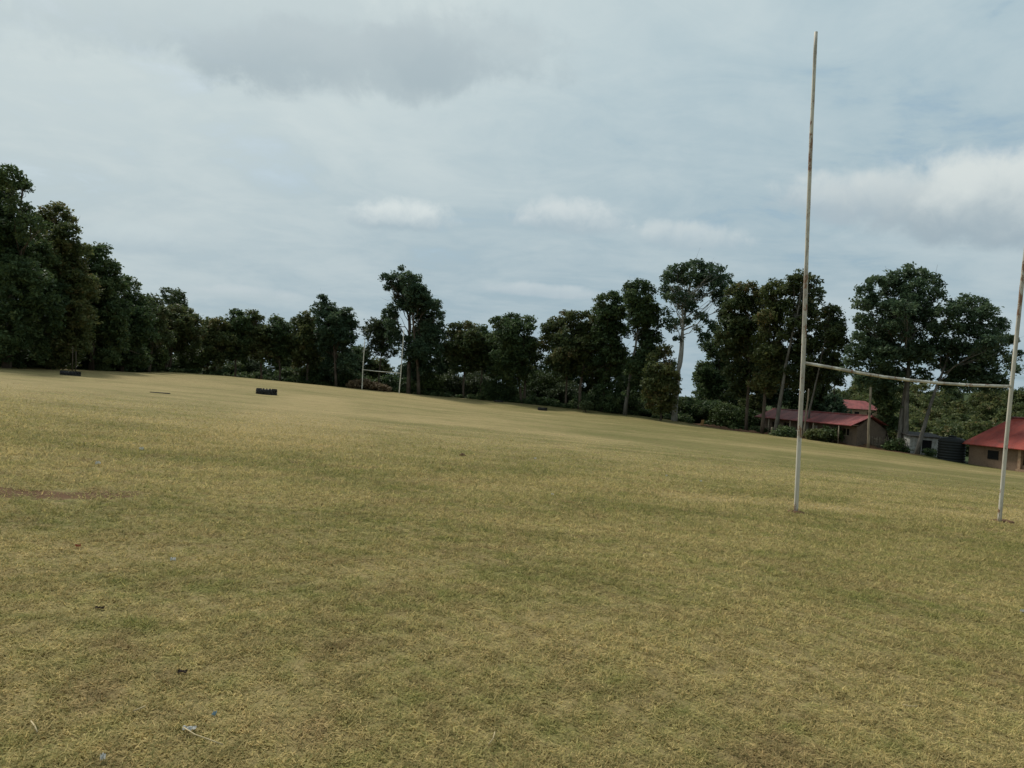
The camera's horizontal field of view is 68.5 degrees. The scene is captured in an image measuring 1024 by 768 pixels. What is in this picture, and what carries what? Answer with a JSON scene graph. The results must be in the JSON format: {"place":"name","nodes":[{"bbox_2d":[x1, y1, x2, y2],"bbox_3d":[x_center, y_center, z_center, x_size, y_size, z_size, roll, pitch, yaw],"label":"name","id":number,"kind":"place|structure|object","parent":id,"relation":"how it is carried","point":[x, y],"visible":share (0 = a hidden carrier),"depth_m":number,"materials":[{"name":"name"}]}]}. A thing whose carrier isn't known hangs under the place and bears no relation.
{"place":"outdoors","nodes":[
{"label":"outdoors","id":0,"kind":"place"},
{"bbox_2d":[0,366,1023,767],"bbox_3d":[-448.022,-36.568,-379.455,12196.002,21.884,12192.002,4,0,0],"label":"ground","id":1,"kind":"structure","parent":0,"point":[478,418],"depth_m":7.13,"materials":[{"name":"green plant"}]},
{"bbox_2d":[0,162,72,368],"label":"broadleaf tree","id":2,"kind":"object","parent":1,"relation":"on","point":[28,280],"visible":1,"depth_m":66.64,"materials":[{"name":"green plant"}]},
{"bbox_2d":[22,200,105,369],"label":"broadleaf tree","id":3,"kind":"object","parent":1,"relation":"on","point":[72,270],"visible":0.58,"depth_m":72.99,"materials":[{"name":"green plant"}]},
{"bbox_2d":[60,370,80,375],"bbox_3d":[-37.576,-0.867,63.990,1.580,0.452,1.580,4,0,38],"label":"tractor tyre","id":4,"kind":"object","parent":1,"relation":"on","point":[75,373],"visible":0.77,"depth_m":63.43,"materials":[{"name":"black rubber"}]},
{"bbox_2d":[100,752,105,759],"bbox_3d":[-1.600,1.459,2.942,0.020,0.027,0.028,4,0,-23],"label":"paper scrap","id":5,"kind":"object","parent":1,"relation":"on","point":[103,755],"visible":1,"depth_m":2.94,"materials":[{"name":"white paper"}]},
{"bbox_2d":[70,241,135,370],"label":"broadleaf tree","id":6,"kind":"object","parent":1,"relation":"on","point":[111,332],"visible":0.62,"depth_m":81.75,"materials":[{"name":"green plant"}]},
{"bbox_2d":[115,273,161,371],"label":"broadleaf tree","id":7,"kind":"object","parent":1,"relation":"on","point":[141,330],"visible":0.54,"depth_m":90.42,"materials":[{"name":"green plant"}]},
{"bbox_2d":[141,293,176,371],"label":"broadleaf tree","id":8,"kind":"object","parent":1,"relation":"on","point":[162,323],"visible":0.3,"depth_m":101.33,"materials":[{"name":"green plant"}]},
{"bbox_2d":[151,344,172,368],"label":"bush","id":9,"kind":"object","parent":1,"relation":"on","point":[163,359],"visible":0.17,"depth_m":105.58,"materials":[{"name":"green plant"}]},
{"bbox_2d":[159,287,188,307],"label":"feathery tree","id":10,"kind":"object","parent":1,"relation":"on","point":[177,297],"visible":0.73,"depth_m":149.55,"materials":[{"name":"green plant"}]},
{"bbox_2d":[159,302,207,371],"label":"broadleaf tree","id":11,"kind":"object","parent":1,"relation":"on","point":[184,322],"visible":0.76,"depth_m":109.33,"materials":[{"name":"green plant"}]},
{"bbox_2d":[182,725,195,730],"bbox_3d":[-1.390,1.484,3.245,0.058,0.018,0.025,4,0,-11],"label":"paper scrap","id":12,"kind":"object","parent":1,"relation":"on","point":[190,728],"visible":0.97,"depth_m":3.24,"materials":[{"name":"white paper"}]},
{"bbox_2d":[172,346,211,369],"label":"bush","id":13,"kind":"object","parent":1,"relation":"on","point":[185,360],"visible":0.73,"depth_m":113.95,"materials":[{"name":"green plant"}]},
{"bbox_2d":[183,727,222,744],"bbox_3d":[-1.306,1.483,3.164,0.248,0.008,0.017,4,0,29],"label":"dry stalk","id":14,"kind":"object","parent":1,"relation":"on","point":[202,736],"visible":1,"depth_m":3.15,"materials":[{"name":"plant"}]},
{"bbox_2d":[198,316,238,372],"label":"broadleaf tree","id":15,"kind":"object","parent":1,"relation":"on","point":[215,337],"visible":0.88,"depth_m":115.90,"materials":[{"name":"green plant"}]},
{"bbox_2d":[209,362,233,372],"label":"bush","id":16,"kind":"object","parent":1,"relation":"on","point":[232,363],"visible":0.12,"depth_m":124.80,"materials":[{"name":"green plant"}]},
{"bbox_2d":[220,308,254,376],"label":"broadleaf tree","id":17,"kind":"object","parent":1,"relation":"on","point":[240,323],"visible":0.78,"depth_m":118.22,"materials":[{"name":"green plant"}]},
{"bbox_2d":[225,356,270,378],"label":"bush","id":18,"kind":"object","parent":1,"relation":"on","point":[252,365],"visible":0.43,"depth_m":126.66,"materials":[{"name":"green plant"}]},
{"bbox_2d":[240,309,275,378],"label":"broadleaf tree","id":19,"kind":"object","parent":1,"relation":"on","point":[260,351],"visible":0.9,"depth_m":118.79,"materials":[{"name":"green plant"}]},
{"bbox_2d":[256,388,276,394],"bbox_3d":[-19.579,0.655,59.988,1.635,0.578,1.635,4,0,-17],"label":"tractor tyre","id":20,"kind":"object","parent":1,"relation":"on","point":[266,391],"visible":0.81,"depth_m":59.39,"materials":[{"name":"black rubber"}]},
{"bbox_2d":[263,313,294,379],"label":"broadleaf tree","id":21,"kind":"object","parent":1,"relation":"on","point":[282,329],"visible":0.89,"depth_m":119.82,"materials":[{"name":"green plant"}]},
{"bbox_2d":[269,333,296,370],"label":"background tree","id":22,"kind":"object","parent":1,"relation":"on","point":[288,363],"visible":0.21,"depth_m":136.46,"materials":[{"name":"green plant"}]},
{"bbox_2d":[287,310,326,380],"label":"broadleaf tree","id":23,"kind":"object","parent":1,"relation":"on","point":[303,351],"visible":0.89,"depth_m":121.18,"materials":[{"name":"green plant"}]},
{"bbox_2d":[295,361,351,383],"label":"bush","id":24,"kind":"object","parent":1,"relation":"on","point":[314,374],"visible":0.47,"depth_m":122.31,"materials":[{"name":"green plant"}]},
{"bbox_2d":[309,294,364,386],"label":"broadleaf tree","id":25,"kind":"object","parent":1,"relation":"on","point":[335,333],"visible":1,"depth_m":118.38,"materials":[{"name":"green plant"}]},
{"bbox_2d":[332,368,369,387],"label":"bush","id":26,"kind":"object","parent":1,"relation":"on","point":[346,377],"visible":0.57,"depth_m":120.13,"materials":[{"name":"green plant"}]},
{"bbox_2d":[340,344,372,375],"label":"background tree","id":27,"kind":"object","parent":1,"relation":"on","point":[358,349],"visible":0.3,"depth_m":138.18,"materials":[{"name":"green plant"}]},
{"bbox_2d":[345,378,391,391],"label":"dry brush","id":28,"kind":"object","parent":1,"relation":"on","point":[367,384],"visible":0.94,"depth_m":116.13,"materials":[{"name":"brown plant"}]},
{"bbox_2d":[358,317,399,382],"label":"broadleaf tree","id":29,"kind":"object","parent":1,"relation":"on","point":[375,328],"visible":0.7,"depth_m":124.83,"materials":[{"name":"green plant"}]},
{"bbox_2d":[363,356,394,378],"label":"background tree","id":30,"kind":"object","parent":1,"relation":"on","point":[385,368],"visible":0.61,"depth_m":139.07,"materials":[{"name":"green plant"}]},
{"bbox_2d":[361,331,403,393],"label":"rugby goal","id":31,"kind":"object","parent":1,"relation":"on","point":[383,371],"visible":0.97,"depth_m":112.61,"materials":[{"name":"paint"}]},
{"bbox_2d":[395,361,426,377],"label":"background tree","id":32,"kind":"object","parent":1,"relation":"on","point":[403,374],"visible":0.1,"depth_m":136.15,"materials":[{"name":"green plant"}]},
{"bbox_2d":[377,264,447,394],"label":"broadleaf tree","id":33,"kind":"object","parent":1,"relation":"on","point":[423,343],"visible":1,"depth_m":118.53,"materials":[{"name":"green plant"}]},
{"bbox_2d":[411,370,452,395],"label":"bush","id":34,"kind":"object","parent":1,"relation":"on","point":[430,384],"visible":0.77,"depth_m":121.56,"materials":[{"name":"green plant"}]},
{"bbox_2d":[431,355,459,376],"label":"background tree","id":35,"kind":"object","parent":1,"relation":"on","point":[447,364],"visible":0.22,"depth_m":136.96,"materials":[{"name":"green plant"}]},
{"bbox_2d":[439,369,470,396],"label":"bush","id":36,"kind":"object","parent":1,"relation":"on","point":[457,383],"visible":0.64,"depth_m":124.88,"materials":[{"name":"green plant"}]},
{"bbox_2d":[440,320,485,397],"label":"broadleaf tree","id":37,"kind":"object","parent":1,"relation":"on","point":[461,346],"visible":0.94,"depth_m":119.69,"materials":[{"name":"green plant"}]},
{"bbox_2d":[0,320,936,456],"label":"undergrowth","id":38,"kind":"object","parent":1,"relation":"on","point":[687,404],"visible":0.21,"depth_m":114.83,"materials":[{"name":"green plant"}]},
{"bbox_2d":[462,358,487,377],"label":"background tree","id":39,"kind":"object","parent":1,"relation":"on","point":[474,371],"visible":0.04,"depth_m":136.65,"materials":[{"name":"green plant"}]},
{"bbox_2d":[459,371,495,397],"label":"bush","id":40,"kind":"object","parent":1,"relation":"on","point":[472,382],"visible":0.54,"depth_m":124.94,"materials":[{"name":"green plant"}]},
{"bbox_2d":[467,323,493,391],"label":"broadleaf tree","id":41,"kind":"object","parent":1,"relation":"on","point":[483,355],"visible":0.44,"depth_m":121.25,"materials":[{"name":"green plant"}]},
{"bbox_2d":[474,380,522,401],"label":"bush","id":42,"kind":"object","parent":1,"relation":"on","point":[494,388],"visible":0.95,"depth_m":118.77,"materials":[{"name":"green plant"}]},
{"bbox_2d":[501,363,518,391],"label":"background tree","id":43,"kind":"object","parent":1,"relation":"on","point":[513,379],"visible":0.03,"depth_m":135.90,"materials":[{"name":"green plant"}]},
{"bbox_2d":[484,311,545,402],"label":"broadleaf tree","id":44,"kind":"object","parent":1,"relation":"on","point":[513,348],"visible":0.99,"depth_m":116.10,"materials":[{"name":"green plant"}]},
{"bbox_2d":[517,364,540,390],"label":"background tree","id":45,"kind":"object","parent":1,"relation":"on","point":[533,367],"visible":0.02,"depth_m":131.16,"materials":[{"name":"green plant"}]},
{"bbox_2d":[518,369,568,405],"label":"bush","id":46,"kind":"object","parent":1,"relation":"on","point":[540,383],"visible":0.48,"depth_m":121.96,"materials":[{"name":"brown plant"}]},
{"bbox_2d":[538,351,575,381],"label":"background tree","id":47,"kind":"object","parent":1,"relation":"on","point":[544,367],"visible":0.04,"depth_m":128.40,"materials":[{"name":"green plant"}]},
{"bbox_2d":[540,380,578,402],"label":"bush","id":48,"kind":"object","parent":1,"relation":"on","point":[557,392],"visible":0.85,"depth_m":119.71,"materials":[{"name":"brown plant"}]},
{"bbox_2d":[535,309,588,403],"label":"broadleaf tree","id":49,"kind":"object","parent":1,"relation":"on","point":[565,355],"visible":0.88,"depth_m":112.68,"materials":[{"name":"green plant"}]},
{"bbox_2d":[568,372,589,394],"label":"background tree","id":50,"kind":"object","parent":1,"relation":"on","point":[577,379],"visible":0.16,"depth_m":127.26,"materials":[{"name":"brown plant"}]},
{"bbox_2d":[577,399,593,411],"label":"bush","id":51,"kind":"object","parent":1,"relation":"on","point":[585,405],"visible":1,"depth_m":106.31,"materials":[{"name":"green plant"}]},
{"bbox_2d":[572,391,600,410],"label":"bush","id":52,"kind":"object","parent":1,"relation":"on","point":[593,398],"visible":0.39,"depth_m":112.01,"materials":[{"name":"green plant"}]},
{"bbox_2d":[162,367,1023,455],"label":"wood","id":53,"kind":"object","parent":1,"relation":"on","point":[951,414],"visible":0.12,"depth_m":216.76,"materials":[{"name":"green plant"}]},
{"bbox_2d":[571,310,614,409],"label":"broadleaf tree","id":54,"kind":"object","parent":1,"relation":"on","point":[584,345],"visible":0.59,"depth_m":111.49,"materials":[{"name":"green plant"}]},
{"bbox_2d":[584,365,611,393],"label":"background tree","id":55,"kind":"object","parent":1,"relation":"on","point":[593,381],"visible":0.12,"depth_m":125.54,"materials":[{"name":"green plant"}]},
{"bbox_2d":[588,290,631,411],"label":"broadleaf tree","id":56,"kind":"object","parent":1,"relation":"on","point":[615,353],"visible":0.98,"depth_m":108.50,"materials":[{"name":"green plant"}]},
{"bbox_2d":[595,392,643,413],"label":"bush","id":57,"kind":"object","parent":1,"relation":"on","point":[610,403],"visible":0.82,"depth_m":108.38,"materials":[{"name":"green plant"}]},
{"bbox_2d":[614,356,637,392],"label":"background tree","id":58,"kind":"object","parent":1,"relation":"on","point":[624,383],"visible":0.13,"depth_m":122.47,"materials":[{"name":"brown plant"}]},
{"bbox_2d":[622,344,653,392],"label":"background tree","id":59,"kind":"object","parent":1,"relation":"on","point":[634,374],"visible":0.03,"depth_m":121.70,"materials":[{"name":"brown plant"}]},
{"bbox_2d":[621,278,666,414],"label":"broadleaf tree","id":60,"kind":"object","parent":1,"relation":"on","point":[643,310],"visible":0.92,"depth_m":105.14,"materials":[{"name":"green plant"}]},
{"bbox_2d":[640,343,684,420],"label":"tree","id":61,"kind":"object","parent":1,"relation":"on","point":[659,381],"visible":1,"depth_m":99.68,"materials":[{"name":"green plant"}]},
{"bbox_2d":[650,394,686,418],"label":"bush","id":62,"kind":"object","parent":1,"relation":"on","point":[670,413],"visible":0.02,"depth_m":108.75,"materials":[{"name":"green plant"}]},
{"bbox_2d":[656,254,734,420],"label":"pale trunk tree","id":63,"kind":"object","parent":1,"relation":"on","point":[684,299],"visible":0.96,"depth_m":103.55,"materials":[{"name":"green plant"}]},
{"bbox_2d":[692,361,719,400],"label":"background tree","id":64,"kind":"object","parent":1,"relation":"on","point":[712,399],"visible":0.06,"depth_m":121.33,"materials":[{"name":"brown plant"}]},
{"bbox_2d":[691,399,725,422],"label":"bush","id":65,"kind":"object","parent":1,"relation":"on","point":[701,404],"visible":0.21,"depth_m":105.60,"materials":[{"name":"green plant"}]},
{"bbox_2d":[691,331,735,402],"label":"broadleaf tree","id":66,"kind":"object","parent":1,"relation":"on","point":[708,375],"visible":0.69,"depth_m":111.74,"materials":[{"name":"green plant"}]},
{"bbox_2d":[706,402,745,427],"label":"bush","id":67,"kind":"object","parent":1,"relation":"on","point":[724,409],"visible":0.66,"depth_m":101.23,"materials":[{"name":"green plant"}]},
{"bbox_2d":[718,353,744,408],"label":"background tree","id":68,"kind":"object","parent":1,"relation":"on","point":[734,402],"visible":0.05,"depth_m":117.15,"materials":[{"name":"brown plant"}]},
{"bbox_2d":[708,279,764,429],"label":"broadleaf tree","id":69,"kind":"object","parent":1,"relation":"on","point":[739,328],"visible":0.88,"depth_m":95.42,"materials":[{"name":"green plant"}]},
{"bbox_2d":[721,406,760,429],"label":"bush","id":70,"kind":"object","parent":1,"relation":"on","point":[752,420],"visible":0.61,"depth_m":99.41,"materials":[{"name":"green plant"}]},
{"bbox_2d":[738,360,771,418],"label":"background tree","id":71,"kind":"object","parent":1,"relation":"on","point":[754,405],"visible":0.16,"depth_m":113.20,"materials":[{"name":"green plant"}]},
{"bbox_2d":[745,277,796,433],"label":"broadleaf tree","id":72,"kind":"object","parent":1,"relation":"on","point":[766,351],"visible":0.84,"depth_m":91.59,"materials":[{"name":"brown plant"}]},
{"bbox_2d":[759,362,791,407],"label":"background tree","id":73,"kind":"object","parent":1,"relation":"on","point":[774,401],"visible":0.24,"depth_m":111.52,"materials":[{"name":"green plant"}]},
{"bbox_2d":[768,423,796,437],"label":"bush","id":74,"kind":"object","parent":1,"relation":"on","point":[785,431],"visible":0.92,"depth_m":84.51,"materials":[{"name":"green plant"}]},
{"bbox_2d":[694,423,904,452],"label":"earth bank","id":75,"kind":"structure","parent":1,"relation":"on","point":[754,431],"depth_m":93.82,"materials":[{"name":"red soil"}]},
{"bbox_2d":[781,371,818,410],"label":"background tree","id":76,"kind":"object","parent":1,"relation":"on","point":[793,403],"visible":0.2,"depth_m":111.12,"materials":[{"name":"green plant"}]},
{"bbox_2d":[774,268,826,431],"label":"broadleaf tree","id":77,"kind":"object","parent":1,"relation":"on","point":[792,287],"visible":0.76,"depth_m":89.68,"materials":[{"name":"green plant"}]},
{"bbox_2d":[802,389,809,437],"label":"wooden pole","id":78,"kind":"object","parent":1,"relation":"on","point":[806,413],"visible":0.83,"depth_m":85.92,"materials":[{"name":"brown wood"}]},
{"bbox_2d":[802,428,830,441],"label":"bush","id":79,"kind":"object","parent":1,"relation":"on","point":[816,434],"visible":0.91,"depth_m":82.44,"materials":[{"name":"green plant"}]},
{"bbox_2d":[754,408,892,447],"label":"long shed","id":80,"kind":"structure","parent":1,"relation":"on","point":[855,436],"depth_m":83.36,"materials":[{"name":"metal"}]},
{"bbox_2d":[807,370,840,410],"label":"background tree","id":81,"kind":"object","parent":1,"relation":"on","point":[826,390],"visible":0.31,"depth_m":110.91,"materials":[{"name":"green plant"}]},
{"bbox_2d":[805,302,854,435],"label":"broadleaf tree","id":82,"kind":"object","parent":1,"relation":"on","point":[830,336],"visible":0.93,"depth_m":87.36,"materials":[{"name":"green plant"}]},
{"bbox_2d":[821,424,845,442],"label":"bush","id":83,"kind":"object","parent":1,"relation":"on","point":[833,433],"visible":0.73,"depth_m":82.61,"materials":[{"name":"green plant"}]},
{"bbox_2d":[816,358,851,413],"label":"background tree","id":84,"kind":"object","parent":1,"relation":"on","point":[835,404],"visible":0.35,"depth_m":107.11,"materials":[{"name":"green plant"}]},
{"bbox_2d":[867,387,871,447],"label":"wooden pole","id":85,"kind":"object","parent":1,"relation":"on","point":[868,424],"visible":0.9,"depth_m":77.41,"materials":[{"name":"brown wood"}]},
{"bbox_2d":[872,436,895,447],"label":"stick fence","id":86,"kind":"object","parent":1,"relation":"on","point":[879,439],"visible":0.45,"depth_m":80.68,"materials":[{"name":"brown wood"}]},
{"bbox_2d":[871,383,903,440],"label":"tree","id":87,"kind":"object","parent":1,"relation":"on","point":[887,407],"visible":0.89,"depth_m":81.50,"materials":[{"name":"green plant"}]},
{"bbox_2d":[837,261,950,451],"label":"broadleaf tree","id":88,"kind":"object","parent":1,"relation":"on","point":[905,313],"visible":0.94,"depth_m":79.30,"materials":[{"name":"green plant"}]},
{"bbox_2d":[880,438,911,452],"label":"bush","id":89,"kind":"object","parent":1,"relation":"on","point":[893,445],"visible":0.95,"depth_m":78.03,"materials":[{"name":"green plant"}]},
{"bbox_2d":[794,31,1023,521],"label":"rugby goal","id":90,"kind":"object","parent":1,"relation":"on","point":[801,395],"visible":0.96,"depth_m":15.22,"materials":[{"name":"white paint"}]},
{"bbox_2d":[897,431,941,456],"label":"white shed","id":91,"kind":"structure","parent":1,"relation":"on","point":[930,440],"depth_m":77.95,"materials":[{"name":"white paint"}]},
{"bbox_2d":[922,440,931,450],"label":"window","id":92,"kind":"structure","parent":91,"relation":"in","point":[926,443],"depth_m":77.96,"materials":[{"name":"black glass"}]},
{"bbox_2d":[937,435,965,462],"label":"water tank","id":93,"kind":"object","parent":1,"relation":"on","point":[951,448],"visible":0.95,"depth_m":72.04,"materials":[{"name":"black plastic"}]},
{"bbox_2d":[912,292,1023,454],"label":"broadleaf tree","id":94,"kind":"object","parent":1,"relation":"on","point":[981,353],"visible":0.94,"depth_m":76.71,"materials":[{"name":"green plant"}]},
{"bbox_2d":[962,416,1023,471],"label":"school block","id":95,"kind":"structure","parent":1,"relation":"on","point":[986,448],"depth_m":69.52,"materials":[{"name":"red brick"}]},
{"bbox_2d":[987,450,998,459],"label":"window","id":96,"kind":"structure","parent":95,"relation":"in","point":[991,454],"depth_m":69.16,"materials":[{"name":"black glass"}]},
{"bbox_2d":[991,519,1016,523],"bbox_3d":[10.966,3.077,16.779,0.488,0.118,0.400,4,0,0],"label":"soil mound","id":97,"kind":"object","parent":1,"relation":"on","point":[1005,520],"visible":0.44,"depth_m":16.68,"materials":[{"name":"brown soil"}]},
{"bbox_2d":[0,0,1023,397],"label":"sky","id":98,"kind":"structure","parent":0,"point":[538,158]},
{"bbox_2d":[843,400,877,425],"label":"house","id":99,"kind":"structure","parent":0,"point":[858,407],"depth_m":139.51,"materials":[{"name":"red metal"}]}
]}

